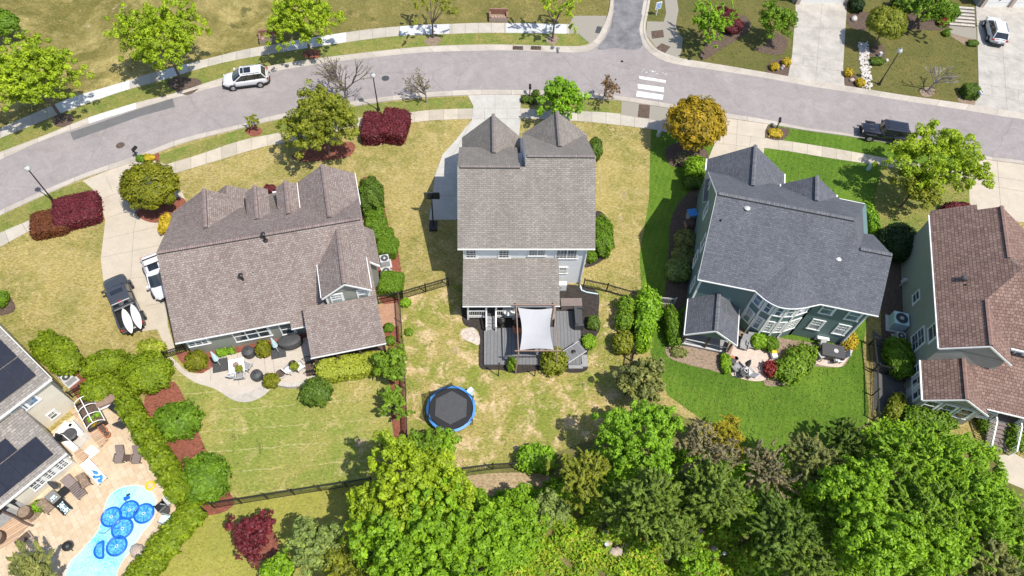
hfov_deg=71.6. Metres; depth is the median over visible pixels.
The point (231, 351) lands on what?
shrub
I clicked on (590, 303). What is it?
mulch bed
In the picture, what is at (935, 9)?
tree
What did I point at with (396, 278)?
hedge
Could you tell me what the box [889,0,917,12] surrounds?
shrub
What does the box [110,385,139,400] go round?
arborvitae
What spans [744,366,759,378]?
chair
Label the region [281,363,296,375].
chair
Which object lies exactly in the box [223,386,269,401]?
patio
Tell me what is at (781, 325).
window
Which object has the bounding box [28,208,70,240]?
hedge
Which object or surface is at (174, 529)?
arborvitae
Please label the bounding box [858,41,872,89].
river stones
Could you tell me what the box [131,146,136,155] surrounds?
mailbox
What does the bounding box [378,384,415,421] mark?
tree
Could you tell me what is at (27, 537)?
stone box
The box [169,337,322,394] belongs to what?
patio
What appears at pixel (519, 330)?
chair
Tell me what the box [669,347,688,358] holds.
shrub
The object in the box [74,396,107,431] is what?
cold frame
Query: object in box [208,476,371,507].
fence
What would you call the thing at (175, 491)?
arborvitae
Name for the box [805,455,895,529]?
tree
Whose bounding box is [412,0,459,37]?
tree
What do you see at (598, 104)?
verge
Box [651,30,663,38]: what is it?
tactile pad
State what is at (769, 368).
shrub
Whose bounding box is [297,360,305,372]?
chair
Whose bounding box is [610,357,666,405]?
tree
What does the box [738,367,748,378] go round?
chair
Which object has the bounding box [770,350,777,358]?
toy cart
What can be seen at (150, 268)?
car
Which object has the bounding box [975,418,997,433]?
shrub
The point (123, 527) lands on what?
pool float
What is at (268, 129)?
verge
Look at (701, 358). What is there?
mulch bed
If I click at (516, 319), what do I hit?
pergola
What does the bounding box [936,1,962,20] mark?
shrub
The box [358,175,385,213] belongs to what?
shrub
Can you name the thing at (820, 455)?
tree
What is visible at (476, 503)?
undergrowth
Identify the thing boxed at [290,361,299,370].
potted plant
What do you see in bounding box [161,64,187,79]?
sidewalk
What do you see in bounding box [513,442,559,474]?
shrub
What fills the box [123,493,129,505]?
pool cleaner
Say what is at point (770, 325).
window
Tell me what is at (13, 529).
boardwalk
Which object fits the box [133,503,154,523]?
pool float
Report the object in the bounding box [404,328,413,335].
shrub
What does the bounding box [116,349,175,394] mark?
shrub
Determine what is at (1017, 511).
tree
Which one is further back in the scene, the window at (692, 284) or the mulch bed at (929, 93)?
the mulch bed at (929, 93)
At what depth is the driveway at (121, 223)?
64.51 m
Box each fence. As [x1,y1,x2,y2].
[65,384,79,397]
[161,344,186,357]
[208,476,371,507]
[376,276,448,303]
[398,293,407,439]
[462,461,522,472]
[583,278,637,299]
[625,294,640,394]
[657,297,676,304]
[868,337,880,420]
[871,337,884,346]
[875,363,894,374]
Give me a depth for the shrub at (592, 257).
64.89 m
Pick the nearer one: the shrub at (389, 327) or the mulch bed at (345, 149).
the shrub at (389, 327)
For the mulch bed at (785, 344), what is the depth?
61.47 m
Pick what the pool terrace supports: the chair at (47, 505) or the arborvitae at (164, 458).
the chair at (47, 505)
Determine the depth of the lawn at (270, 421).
55.72 m
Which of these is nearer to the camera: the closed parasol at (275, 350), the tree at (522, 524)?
the tree at (522, 524)
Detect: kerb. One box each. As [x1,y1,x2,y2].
[0,0,613,159]
[0,90,1023,215]
[88,103,135,123]
[639,0,1023,118]
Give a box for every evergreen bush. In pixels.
[149,397,205,442]
[181,446,232,505]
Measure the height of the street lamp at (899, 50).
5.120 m
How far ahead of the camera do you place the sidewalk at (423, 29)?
81.55 m
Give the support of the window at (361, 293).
in the house at (238, 266)
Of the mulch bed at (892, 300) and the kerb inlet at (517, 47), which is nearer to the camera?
the mulch bed at (892, 300)
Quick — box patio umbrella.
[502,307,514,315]
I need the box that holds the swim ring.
[145,481,154,490]
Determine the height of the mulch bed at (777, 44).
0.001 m
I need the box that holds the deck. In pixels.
[484,311,587,368]
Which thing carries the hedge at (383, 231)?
on the mulch bed at (395, 262)
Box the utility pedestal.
[866,162,872,170]
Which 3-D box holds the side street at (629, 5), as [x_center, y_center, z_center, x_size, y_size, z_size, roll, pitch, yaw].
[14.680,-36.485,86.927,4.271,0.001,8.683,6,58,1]
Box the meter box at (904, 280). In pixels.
[899,278,907,285]
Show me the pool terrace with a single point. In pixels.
(77, 525)
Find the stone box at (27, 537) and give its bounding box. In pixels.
[13,530,34,547]
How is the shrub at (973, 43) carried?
on the mulch bed at (963, 40)
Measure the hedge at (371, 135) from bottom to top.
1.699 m
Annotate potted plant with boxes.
[235,364,243,372]
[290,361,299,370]
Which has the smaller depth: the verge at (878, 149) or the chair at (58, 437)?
the chair at (58, 437)
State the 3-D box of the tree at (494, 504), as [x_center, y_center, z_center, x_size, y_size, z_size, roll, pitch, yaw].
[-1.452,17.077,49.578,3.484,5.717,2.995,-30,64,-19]
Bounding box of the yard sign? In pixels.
[655,1,661,14]
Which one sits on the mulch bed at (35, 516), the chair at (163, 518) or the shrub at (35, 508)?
the shrub at (35, 508)
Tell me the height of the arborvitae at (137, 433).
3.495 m
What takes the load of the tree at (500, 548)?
on the lawn at (678, 437)
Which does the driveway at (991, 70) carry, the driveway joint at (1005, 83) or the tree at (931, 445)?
the driveway joint at (1005, 83)
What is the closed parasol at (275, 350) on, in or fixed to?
on the patio at (221, 382)
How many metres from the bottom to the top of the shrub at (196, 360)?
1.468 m
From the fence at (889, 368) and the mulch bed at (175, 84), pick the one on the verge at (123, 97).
the mulch bed at (175, 84)
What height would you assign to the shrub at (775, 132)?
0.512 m
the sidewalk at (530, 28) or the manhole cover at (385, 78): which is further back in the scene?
the sidewalk at (530, 28)
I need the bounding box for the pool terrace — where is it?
[0,408,175,575]
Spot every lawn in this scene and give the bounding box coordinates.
[0,0,327,136]
[159,481,370,575]
[163,345,393,500]
[231,7,250,27]
[246,0,609,48]
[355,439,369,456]
[358,401,1023,575]
[399,280,634,471]
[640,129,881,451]
[646,0,978,102]
[874,167,969,231]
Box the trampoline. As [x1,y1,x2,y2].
[426,382,475,431]
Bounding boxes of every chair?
[35,498,54,514]
[55,432,72,441]
[75,472,92,489]
[112,417,125,428]
[112,445,124,463]
[130,445,141,463]
[153,499,166,512]
[157,513,169,523]
[160,497,170,506]
[226,373,235,379]
[234,371,245,380]
[244,361,252,372]
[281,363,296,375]
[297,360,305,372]
[513,326,521,334]
[731,360,744,372]
[738,333,750,350]
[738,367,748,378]
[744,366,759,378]
[747,332,755,348]
[816,351,828,361]
[818,339,826,348]
[832,357,844,363]
[845,350,850,357]
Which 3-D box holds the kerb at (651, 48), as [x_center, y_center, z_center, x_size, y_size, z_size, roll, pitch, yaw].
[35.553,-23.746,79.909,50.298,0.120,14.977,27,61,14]
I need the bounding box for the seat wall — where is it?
[278,376,315,388]
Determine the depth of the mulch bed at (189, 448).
55.03 m
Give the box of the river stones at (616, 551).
[594,529,722,561]
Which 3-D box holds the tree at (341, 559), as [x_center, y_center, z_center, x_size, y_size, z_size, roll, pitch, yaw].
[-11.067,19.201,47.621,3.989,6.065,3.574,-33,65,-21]
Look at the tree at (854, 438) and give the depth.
53.52 m
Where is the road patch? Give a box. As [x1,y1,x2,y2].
[70,99,174,139]
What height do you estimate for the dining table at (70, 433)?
0.700 m
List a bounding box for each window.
[9,402,30,414]
[20,394,41,410]
[28,475,49,491]
[40,466,61,481]
[46,409,60,420]
[51,457,72,473]
[186,339,211,347]
[231,327,272,342]
[278,323,297,335]
[330,293,344,302]
[356,289,368,297]
[465,250,477,258]
[498,250,510,258]
[527,250,546,256]
[555,250,578,258]
[559,267,567,273]
[689,275,695,293]
[692,249,698,268]
[700,232,706,253]
[702,200,708,220]
[741,307,755,324]
[751,316,765,330]
[752,294,764,308]
[761,302,774,314]
[761,321,776,332]
[772,308,786,317]
[772,322,787,332]
[783,317,801,331]
[784,310,796,317]
[795,308,809,315]
[805,318,826,330]
[817,306,836,315]
[830,323,851,335]
[842,311,863,321]
[911,325,925,353]
[911,363,918,378]
[911,375,919,390]
[912,289,919,305]
[912,387,919,402]
[917,401,942,409]
[927,322,935,344]
[935,404,959,413]
[951,408,976,419]
[1010,350,1023,355]
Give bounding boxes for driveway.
[83,160,185,352]
[429,95,520,219]
[709,118,767,157]
[788,4,846,84]
[969,160,1023,221]
[975,5,1023,112]
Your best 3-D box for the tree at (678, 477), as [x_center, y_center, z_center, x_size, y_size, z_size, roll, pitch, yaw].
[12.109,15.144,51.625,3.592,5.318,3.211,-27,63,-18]
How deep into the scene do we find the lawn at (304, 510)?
51.76 m
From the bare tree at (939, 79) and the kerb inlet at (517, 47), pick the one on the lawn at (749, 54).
the bare tree at (939, 79)
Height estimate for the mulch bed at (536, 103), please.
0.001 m
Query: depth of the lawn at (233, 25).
82.03 m
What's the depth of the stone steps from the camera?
85.70 m
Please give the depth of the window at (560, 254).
60.08 m
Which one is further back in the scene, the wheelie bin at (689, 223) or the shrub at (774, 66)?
the shrub at (774, 66)
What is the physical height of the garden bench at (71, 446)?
0.820 m
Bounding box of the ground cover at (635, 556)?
[502,493,759,575]
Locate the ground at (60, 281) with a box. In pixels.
[0,27,1023,508]
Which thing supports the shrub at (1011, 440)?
on the ground at (60, 281)
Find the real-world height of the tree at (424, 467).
10.189 m
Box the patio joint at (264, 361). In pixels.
[210,350,295,382]
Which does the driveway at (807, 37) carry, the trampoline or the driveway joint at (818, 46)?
the driveway joint at (818, 46)
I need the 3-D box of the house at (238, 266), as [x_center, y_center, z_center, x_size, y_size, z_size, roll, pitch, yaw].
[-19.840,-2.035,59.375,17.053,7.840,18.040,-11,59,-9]
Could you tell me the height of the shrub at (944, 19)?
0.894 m
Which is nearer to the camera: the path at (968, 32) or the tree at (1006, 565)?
the tree at (1006, 565)
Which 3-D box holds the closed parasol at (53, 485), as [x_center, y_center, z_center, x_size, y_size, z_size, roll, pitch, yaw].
[-33.269,14.419,51.751,0.466,2.300,0.473,-11,59,-9]
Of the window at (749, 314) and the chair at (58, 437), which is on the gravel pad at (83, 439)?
the chair at (58, 437)
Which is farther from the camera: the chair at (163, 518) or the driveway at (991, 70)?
the driveway at (991, 70)
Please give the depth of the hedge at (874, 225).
67.44 m
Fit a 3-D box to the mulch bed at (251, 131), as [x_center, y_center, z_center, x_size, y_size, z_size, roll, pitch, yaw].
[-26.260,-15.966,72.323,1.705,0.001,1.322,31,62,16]
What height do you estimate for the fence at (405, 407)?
1.495 m
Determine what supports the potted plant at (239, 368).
in the plant bowl
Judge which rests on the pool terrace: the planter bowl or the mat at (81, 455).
the mat at (81, 455)
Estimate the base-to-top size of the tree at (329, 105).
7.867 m
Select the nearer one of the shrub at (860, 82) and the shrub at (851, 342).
the shrub at (851, 342)
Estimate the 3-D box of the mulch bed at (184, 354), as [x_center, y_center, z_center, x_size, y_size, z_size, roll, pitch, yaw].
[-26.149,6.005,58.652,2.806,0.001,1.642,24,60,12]
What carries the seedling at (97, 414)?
in the cold frame
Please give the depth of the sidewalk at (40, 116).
78.39 m
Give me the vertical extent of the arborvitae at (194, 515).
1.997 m
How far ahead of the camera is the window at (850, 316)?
57.98 m
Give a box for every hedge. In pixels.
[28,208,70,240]
[49,189,104,230]
[79,348,126,377]
[313,351,381,383]
[360,110,381,145]
[364,206,384,219]
[365,214,387,232]
[371,226,393,245]
[376,236,399,259]
[377,106,411,145]
[377,270,405,297]
[595,213,614,258]
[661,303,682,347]
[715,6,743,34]
[719,353,732,374]
[860,201,881,234]
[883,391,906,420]
[900,404,959,433]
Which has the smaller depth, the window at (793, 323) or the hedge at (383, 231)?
the window at (793, 323)
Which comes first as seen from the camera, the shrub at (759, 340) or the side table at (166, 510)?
the side table at (166, 510)
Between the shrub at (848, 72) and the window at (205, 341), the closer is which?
the window at (205, 341)
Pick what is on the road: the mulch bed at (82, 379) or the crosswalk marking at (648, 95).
the crosswalk marking at (648, 95)
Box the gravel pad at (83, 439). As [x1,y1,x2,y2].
[73,419,90,447]
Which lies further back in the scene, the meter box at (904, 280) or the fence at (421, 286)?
the meter box at (904, 280)
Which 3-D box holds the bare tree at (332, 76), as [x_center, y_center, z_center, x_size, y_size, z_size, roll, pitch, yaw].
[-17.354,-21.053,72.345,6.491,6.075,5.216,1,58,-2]
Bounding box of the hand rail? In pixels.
[0,510,32,526]
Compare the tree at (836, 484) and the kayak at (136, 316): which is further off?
the kayak at (136, 316)
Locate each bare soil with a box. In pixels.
[461,327,479,344]
[462,472,550,495]
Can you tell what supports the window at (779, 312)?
in the house at (776, 255)
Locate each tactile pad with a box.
[595,26,601,32]
[638,104,649,117]
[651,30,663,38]
[656,43,669,52]
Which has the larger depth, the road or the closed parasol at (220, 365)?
the road
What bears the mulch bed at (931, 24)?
on the lawn at (749, 54)
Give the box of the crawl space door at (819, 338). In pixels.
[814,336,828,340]
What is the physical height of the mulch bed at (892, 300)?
0.001 m
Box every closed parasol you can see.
[46,481,60,488]
[210,352,227,372]
[271,338,285,358]
[745,359,750,367]
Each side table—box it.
[57,486,69,498]
[123,454,131,461]
[160,505,169,514]
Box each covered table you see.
[278,334,302,350]
[819,342,844,362]
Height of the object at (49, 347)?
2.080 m
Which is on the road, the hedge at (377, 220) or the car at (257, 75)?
the car at (257, 75)
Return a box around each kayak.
[122,308,132,332]
[130,304,141,328]
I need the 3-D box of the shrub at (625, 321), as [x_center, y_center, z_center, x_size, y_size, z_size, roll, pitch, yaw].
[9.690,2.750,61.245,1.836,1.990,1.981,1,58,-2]
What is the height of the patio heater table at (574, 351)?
0.860 m
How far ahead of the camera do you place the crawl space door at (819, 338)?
61.26 m
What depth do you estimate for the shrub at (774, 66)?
79.80 m
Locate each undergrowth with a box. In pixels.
[348,414,1023,575]
[472,487,545,517]
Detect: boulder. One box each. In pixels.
[129,544,143,558]
[851,15,856,21]
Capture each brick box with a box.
[258,29,279,44]
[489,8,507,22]
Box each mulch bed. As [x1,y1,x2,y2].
[0,297,14,315]
[28,502,41,521]
[52,114,73,126]
[70,370,91,401]
[135,197,185,222]
[144,381,234,514]
[154,153,158,160]
[167,77,200,94]
[176,333,306,372]
[180,350,211,372]
[244,528,278,560]
[245,126,261,135]
[292,142,354,160]
[302,49,319,58]
[362,177,401,304]
[383,326,405,440]
[424,36,440,45]
[461,285,600,372]
[521,95,540,104]
[545,35,558,44]
[584,211,612,266]
[664,189,699,310]
[665,143,707,166]
[665,346,721,372]
[700,15,750,58]
[738,327,848,385]
[755,32,787,54]
[765,125,789,139]
[766,58,789,75]
[843,69,856,86]
[846,11,868,30]
[867,44,884,64]
[881,261,905,384]
[886,0,948,29]
[920,87,934,96]
[950,33,973,46]
[958,95,974,104]
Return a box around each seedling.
[87,416,93,421]
[90,419,97,426]
[93,412,100,417]
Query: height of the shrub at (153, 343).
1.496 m
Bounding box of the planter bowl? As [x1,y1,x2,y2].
[275,368,285,378]
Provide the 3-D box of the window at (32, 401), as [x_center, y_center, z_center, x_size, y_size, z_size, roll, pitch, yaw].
[-35.377,8.220,51.969,0.090,1.700,1.260,36,63,18]
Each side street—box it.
[598,11,642,49]
[614,0,643,11]
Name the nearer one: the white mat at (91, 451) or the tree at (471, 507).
the tree at (471, 507)
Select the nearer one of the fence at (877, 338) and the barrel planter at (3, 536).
the barrel planter at (3, 536)
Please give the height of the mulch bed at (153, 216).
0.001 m
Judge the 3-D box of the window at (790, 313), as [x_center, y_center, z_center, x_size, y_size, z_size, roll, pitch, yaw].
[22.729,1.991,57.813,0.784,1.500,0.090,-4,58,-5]
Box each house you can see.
[0,323,76,526]
[156,164,386,376]
[457,111,595,330]
[681,144,891,352]
[901,204,1023,455]
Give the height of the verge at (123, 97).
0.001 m
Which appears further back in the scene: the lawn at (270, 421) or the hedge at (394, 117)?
the hedge at (394, 117)
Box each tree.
[0,9,20,40]
[0,29,94,116]
[5,539,57,575]
[101,0,211,81]
[116,160,180,209]
[224,509,275,568]
[243,113,259,130]
[259,545,293,575]
[262,0,346,55]
[275,78,359,159]
[283,515,348,575]
[311,52,372,101]
[319,545,379,575]
[339,479,402,554]
[348,471,484,575]
[358,429,477,551]
[370,442,403,466]
[371,342,407,381]
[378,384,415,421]
[402,69,430,102]
[408,426,446,453]
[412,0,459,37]
[427,505,523,575]
[431,496,473,528]
[438,427,461,452]
[474,496,516,540]
[501,482,538,516]
[506,506,550,567]
[528,0,580,38]
[534,487,572,529]
[536,76,591,118]
[544,446,612,513]
[590,491,633,533]
[591,399,686,488]
[600,74,620,103]
[600,456,686,555]
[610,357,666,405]
[640,502,702,560]
[662,94,728,151]
[663,470,706,511]
[675,457,757,527]
[676,420,742,482]
[679,542,721,575]
[692,0,738,47]
[700,413,745,460]
[738,482,830,575]
[743,438,802,499]
[758,0,798,42]
[775,523,843,575]
[779,431,850,494]
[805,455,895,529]
[807,498,875,558]
[823,416,872,458]
[827,491,930,575]
[863,423,926,469]
[865,4,908,46]
[869,419,985,511]
[870,456,964,546]
[871,118,995,195]
[889,166,942,210]
[893,0,955,33]
[902,510,974,575]
[914,441,1019,544]
[924,65,959,91]
[928,508,997,575]
[934,518,1023,575]
[971,484,1023,556]
[992,505,1023,559]
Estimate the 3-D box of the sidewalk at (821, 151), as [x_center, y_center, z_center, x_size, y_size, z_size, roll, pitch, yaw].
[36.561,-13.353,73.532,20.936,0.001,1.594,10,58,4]
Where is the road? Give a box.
[0,1,1023,209]
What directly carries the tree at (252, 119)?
on the mulch bed at (251, 131)
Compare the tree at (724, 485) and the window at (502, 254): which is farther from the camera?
the window at (502, 254)
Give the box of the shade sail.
[518,308,553,349]
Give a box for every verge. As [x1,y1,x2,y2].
[0,33,588,151]
[0,96,472,231]
[521,95,620,113]
[768,125,954,165]
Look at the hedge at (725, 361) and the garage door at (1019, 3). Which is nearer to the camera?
the hedge at (725, 361)
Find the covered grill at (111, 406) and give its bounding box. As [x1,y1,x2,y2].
[108,402,119,416]
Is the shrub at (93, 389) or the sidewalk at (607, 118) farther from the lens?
the sidewalk at (607, 118)
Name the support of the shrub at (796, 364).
on the mulch bed at (785, 344)
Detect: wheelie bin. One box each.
[683,218,695,228]
[685,208,697,220]
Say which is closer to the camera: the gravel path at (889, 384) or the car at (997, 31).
the gravel path at (889, 384)
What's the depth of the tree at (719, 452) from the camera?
51.22 m
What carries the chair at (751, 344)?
on the patio at (758, 357)
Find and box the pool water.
[66,486,155,575]
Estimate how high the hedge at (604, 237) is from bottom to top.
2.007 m
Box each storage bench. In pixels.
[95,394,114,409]
[560,298,581,309]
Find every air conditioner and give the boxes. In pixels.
[59,375,79,388]
[379,254,391,269]
[380,266,389,277]
[885,311,909,332]
[891,331,905,338]
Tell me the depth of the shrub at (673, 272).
63.94 m
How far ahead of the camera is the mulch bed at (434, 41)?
80.59 m
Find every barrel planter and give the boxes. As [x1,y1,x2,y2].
[0,531,6,543]
[17,505,33,519]
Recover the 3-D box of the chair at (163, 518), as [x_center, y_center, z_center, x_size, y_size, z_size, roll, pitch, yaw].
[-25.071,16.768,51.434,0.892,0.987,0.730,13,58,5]
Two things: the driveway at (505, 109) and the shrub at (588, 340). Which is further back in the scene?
the driveway at (505, 109)
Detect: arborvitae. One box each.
[103,373,131,394]
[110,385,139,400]
[113,393,146,419]
[121,407,150,431]
[124,560,160,575]
[128,421,163,446]
[134,547,168,573]
[138,435,172,461]
[145,529,182,561]
[147,451,180,476]
[154,463,185,487]
[157,515,192,547]
[162,477,190,507]
[170,500,207,534]
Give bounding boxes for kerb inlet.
[513,46,522,49]
[531,46,540,49]
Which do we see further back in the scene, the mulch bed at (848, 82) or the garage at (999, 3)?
the garage at (999, 3)
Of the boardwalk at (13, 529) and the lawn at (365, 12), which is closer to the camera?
the boardwalk at (13, 529)
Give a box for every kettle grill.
[61,541,73,550]
[498,317,505,326]
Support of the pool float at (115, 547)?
on the pool water
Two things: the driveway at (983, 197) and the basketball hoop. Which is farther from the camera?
the driveway at (983, 197)
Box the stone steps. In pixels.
[949,6,975,27]
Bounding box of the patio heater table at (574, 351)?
[562,341,586,363]
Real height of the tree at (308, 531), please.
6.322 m
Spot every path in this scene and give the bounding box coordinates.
[379,303,399,328]
[873,330,905,411]
[949,26,976,39]
[995,454,1023,488]
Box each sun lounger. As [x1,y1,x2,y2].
[44,489,72,515]
[60,474,87,499]
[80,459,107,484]
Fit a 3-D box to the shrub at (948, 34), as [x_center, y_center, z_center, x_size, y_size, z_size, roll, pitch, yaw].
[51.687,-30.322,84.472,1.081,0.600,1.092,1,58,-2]
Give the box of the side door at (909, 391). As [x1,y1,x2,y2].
[906,381,918,399]
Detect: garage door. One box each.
[800,0,845,3]
[984,0,1011,6]
[1013,0,1023,6]
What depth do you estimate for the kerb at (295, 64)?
78.88 m
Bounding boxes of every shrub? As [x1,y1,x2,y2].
[0,290,9,307]
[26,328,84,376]
[31,499,43,512]
[78,375,109,401]
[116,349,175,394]
[135,154,144,162]
[136,337,167,355]
[144,153,155,160]
[157,212,170,234]
[183,349,208,371]
[215,347,226,357]
[225,346,236,354]
[254,339,271,358]
[262,372,280,388]
[264,184,275,193]
[299,375,333,407]
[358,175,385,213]
[384,322,394,332]
[385,335,395,345]
[400,297,411,307]
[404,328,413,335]
[506,355,515,371]
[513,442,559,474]
[520,95,528,103]
[528,95,535,103]
[532,89,539,96]
[539,346,568,376]
[581,333,596,349]
[586,249,597,262]
[586,315,600,329]
[589,136,602,160]
[610,329,635,355]
[614,308,634,330]
[616,294,635,314]
[632,312,659,337]
[633,329,652,353]
[634,283,663,323]
[664,257,691,282]
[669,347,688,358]
[671,245,693,267]
[673,151,694,165]
[673,228,695,248]
[681,155,705,177]
[682,173,704,189]
[750,333,767,349]
[762,358,777,379]
[763,335,779,352]
[767,128,782,137]
[768,341,818,387]
[769,62,779,70]
[781,57,790,66]
[842,331,858,350]
[843,68,853,77]
[848,0,865,12]
[855,78,865,86]
[869,56,884,65]
[876,222,916,263]
[881,335,915,380]
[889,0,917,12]
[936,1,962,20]
[937,18,948,26]
[939,201,969,208]
[942,30,950,36]
[959,82,982,100]
[967,39,979,46]
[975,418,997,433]
[1002,422,1023,452]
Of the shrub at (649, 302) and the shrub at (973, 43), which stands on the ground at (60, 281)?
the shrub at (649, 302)
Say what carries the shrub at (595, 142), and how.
on the ground at (60, 281)
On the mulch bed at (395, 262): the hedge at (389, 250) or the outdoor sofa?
the hedge at (389, 250)
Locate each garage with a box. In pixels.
[792,0,847,4]
[973,0,1023,7]
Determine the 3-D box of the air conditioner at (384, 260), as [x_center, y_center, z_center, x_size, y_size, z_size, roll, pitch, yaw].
[-11.457,-2.446,64.026,1.080,1.020,1.080,-11,59,-9]
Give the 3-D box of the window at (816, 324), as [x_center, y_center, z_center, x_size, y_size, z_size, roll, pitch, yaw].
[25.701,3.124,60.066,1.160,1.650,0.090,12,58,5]
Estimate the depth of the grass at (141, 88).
72.53 m
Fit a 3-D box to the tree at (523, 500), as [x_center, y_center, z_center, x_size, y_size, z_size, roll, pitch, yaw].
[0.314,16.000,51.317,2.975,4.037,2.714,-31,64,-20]
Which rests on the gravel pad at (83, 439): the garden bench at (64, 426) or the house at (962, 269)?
the garden bench at (64, 426)
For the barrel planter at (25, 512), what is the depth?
51.27 m
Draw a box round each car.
[140,252,165,301]
[222,64,269,90]
[859,119,910,145]
[982,16,1008,45]
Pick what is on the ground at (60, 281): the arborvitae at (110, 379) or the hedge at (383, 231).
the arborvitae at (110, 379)
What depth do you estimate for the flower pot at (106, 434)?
54.70 m
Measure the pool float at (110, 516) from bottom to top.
0.149 m
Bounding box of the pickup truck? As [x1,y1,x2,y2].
[101,274,146,334]
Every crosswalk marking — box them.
[636,91,662,99]
[638,84,663,91]
[639,76,665,82]
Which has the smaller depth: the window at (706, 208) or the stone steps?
the window at (706, 208)
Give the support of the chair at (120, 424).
on the pool terrace
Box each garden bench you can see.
[52,421,70,438]
[62,435,78,452]
[68,419,83,436]
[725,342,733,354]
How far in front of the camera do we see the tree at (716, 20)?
78.28 m
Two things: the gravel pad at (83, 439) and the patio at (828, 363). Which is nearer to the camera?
the gravel pad at (83, 439)
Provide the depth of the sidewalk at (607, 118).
75.11 m
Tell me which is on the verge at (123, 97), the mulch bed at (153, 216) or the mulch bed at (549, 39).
the mulch bed at (549, 39)
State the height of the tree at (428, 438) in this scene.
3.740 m
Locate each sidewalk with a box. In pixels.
[0,23,569,137]
[0,211,71,245]
[55,80,129,114]
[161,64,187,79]
[165,108,472,172]
[287,32,345,50]
[400,24,448,35]
[506,23,566,33]
[521,108,705,132]
[570,16,605,42]
[621,101,667,121]
[646,0,682,56]
[764,138,965,179]
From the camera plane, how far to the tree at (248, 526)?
48.73 m
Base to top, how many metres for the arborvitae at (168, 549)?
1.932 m
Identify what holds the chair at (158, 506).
on the pool terrace
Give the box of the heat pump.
[559,281,566,290]
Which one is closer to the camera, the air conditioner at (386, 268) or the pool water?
the pool water
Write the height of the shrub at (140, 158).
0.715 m
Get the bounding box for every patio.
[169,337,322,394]
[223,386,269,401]
[730,343,773,380]
[816,350,852,366]
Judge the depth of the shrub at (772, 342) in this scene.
60.62 m
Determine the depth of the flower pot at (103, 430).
54.83 m
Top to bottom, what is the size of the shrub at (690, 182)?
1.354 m
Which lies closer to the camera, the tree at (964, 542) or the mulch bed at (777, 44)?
the tree at (964, 542)
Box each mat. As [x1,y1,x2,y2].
[74,448,88,461]
[84,445,98,458]
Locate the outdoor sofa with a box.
[572,306,583,329]
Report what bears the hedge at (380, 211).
on the mulch bed at (395, 262)
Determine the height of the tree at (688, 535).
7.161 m
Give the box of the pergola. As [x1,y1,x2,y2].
[513,302,560,373]
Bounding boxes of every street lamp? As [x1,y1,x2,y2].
[24,165,52,201]
[370,72,379,110]
[877,47,902,85]
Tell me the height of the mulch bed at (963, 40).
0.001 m
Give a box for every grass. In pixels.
[0,33,968,231]
[285,0,608,40]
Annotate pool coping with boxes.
[63,484,157,575]
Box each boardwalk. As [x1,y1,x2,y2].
[0,516,30,548]
[71,408,107,447]
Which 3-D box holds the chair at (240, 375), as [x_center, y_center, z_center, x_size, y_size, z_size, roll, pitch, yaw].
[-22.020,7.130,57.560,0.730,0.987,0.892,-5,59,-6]
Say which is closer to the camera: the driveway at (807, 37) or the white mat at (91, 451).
the white mat at (91, 451)
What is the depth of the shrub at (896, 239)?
65.60 m
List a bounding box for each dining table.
[62,428,77,440]
[228,357,246,374]
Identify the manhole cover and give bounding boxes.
[115,142,125,148]
[381,75,389,80]
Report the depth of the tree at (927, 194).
66.61 m
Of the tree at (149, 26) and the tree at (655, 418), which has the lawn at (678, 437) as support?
the tree at (655, 418)
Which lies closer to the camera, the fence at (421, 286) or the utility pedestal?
the fence at (421, 286)
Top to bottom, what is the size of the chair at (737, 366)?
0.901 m
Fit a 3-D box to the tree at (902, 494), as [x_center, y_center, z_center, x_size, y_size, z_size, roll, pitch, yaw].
[27.058,15.813,49.908,6.366,8.670,6.317,1,58,-2]
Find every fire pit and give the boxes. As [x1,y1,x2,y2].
[242,345,255,358]
[251,369,263,381]
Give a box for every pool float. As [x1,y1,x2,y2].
[93,540,104,558]
[100,506,121,527]
[106,535,127,556]
[111,517,133,538]
[119,500,139,519]
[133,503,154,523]
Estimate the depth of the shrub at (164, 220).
64.70 m
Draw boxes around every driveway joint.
[101,177,161,305]
[444,108,484,172]
[714,120,764,148]
[795,10,843,72]
[976,161,1023,204]
[983,54,1023,101]
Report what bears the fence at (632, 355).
on the ground at (60, 281)
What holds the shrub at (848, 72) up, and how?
on the mulch bed at (848, 82)
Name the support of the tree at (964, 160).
on the lawn at (916, 210)
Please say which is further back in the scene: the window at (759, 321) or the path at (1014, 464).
the window at (759, 321)
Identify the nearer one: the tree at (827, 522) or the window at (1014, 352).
the tree at (827, 522)
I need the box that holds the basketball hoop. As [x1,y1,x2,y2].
[424,192,439,231]
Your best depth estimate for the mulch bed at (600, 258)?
65.58 m
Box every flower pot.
[97,424,104,429]
[100,427,107,433]
[103,431,110,437]

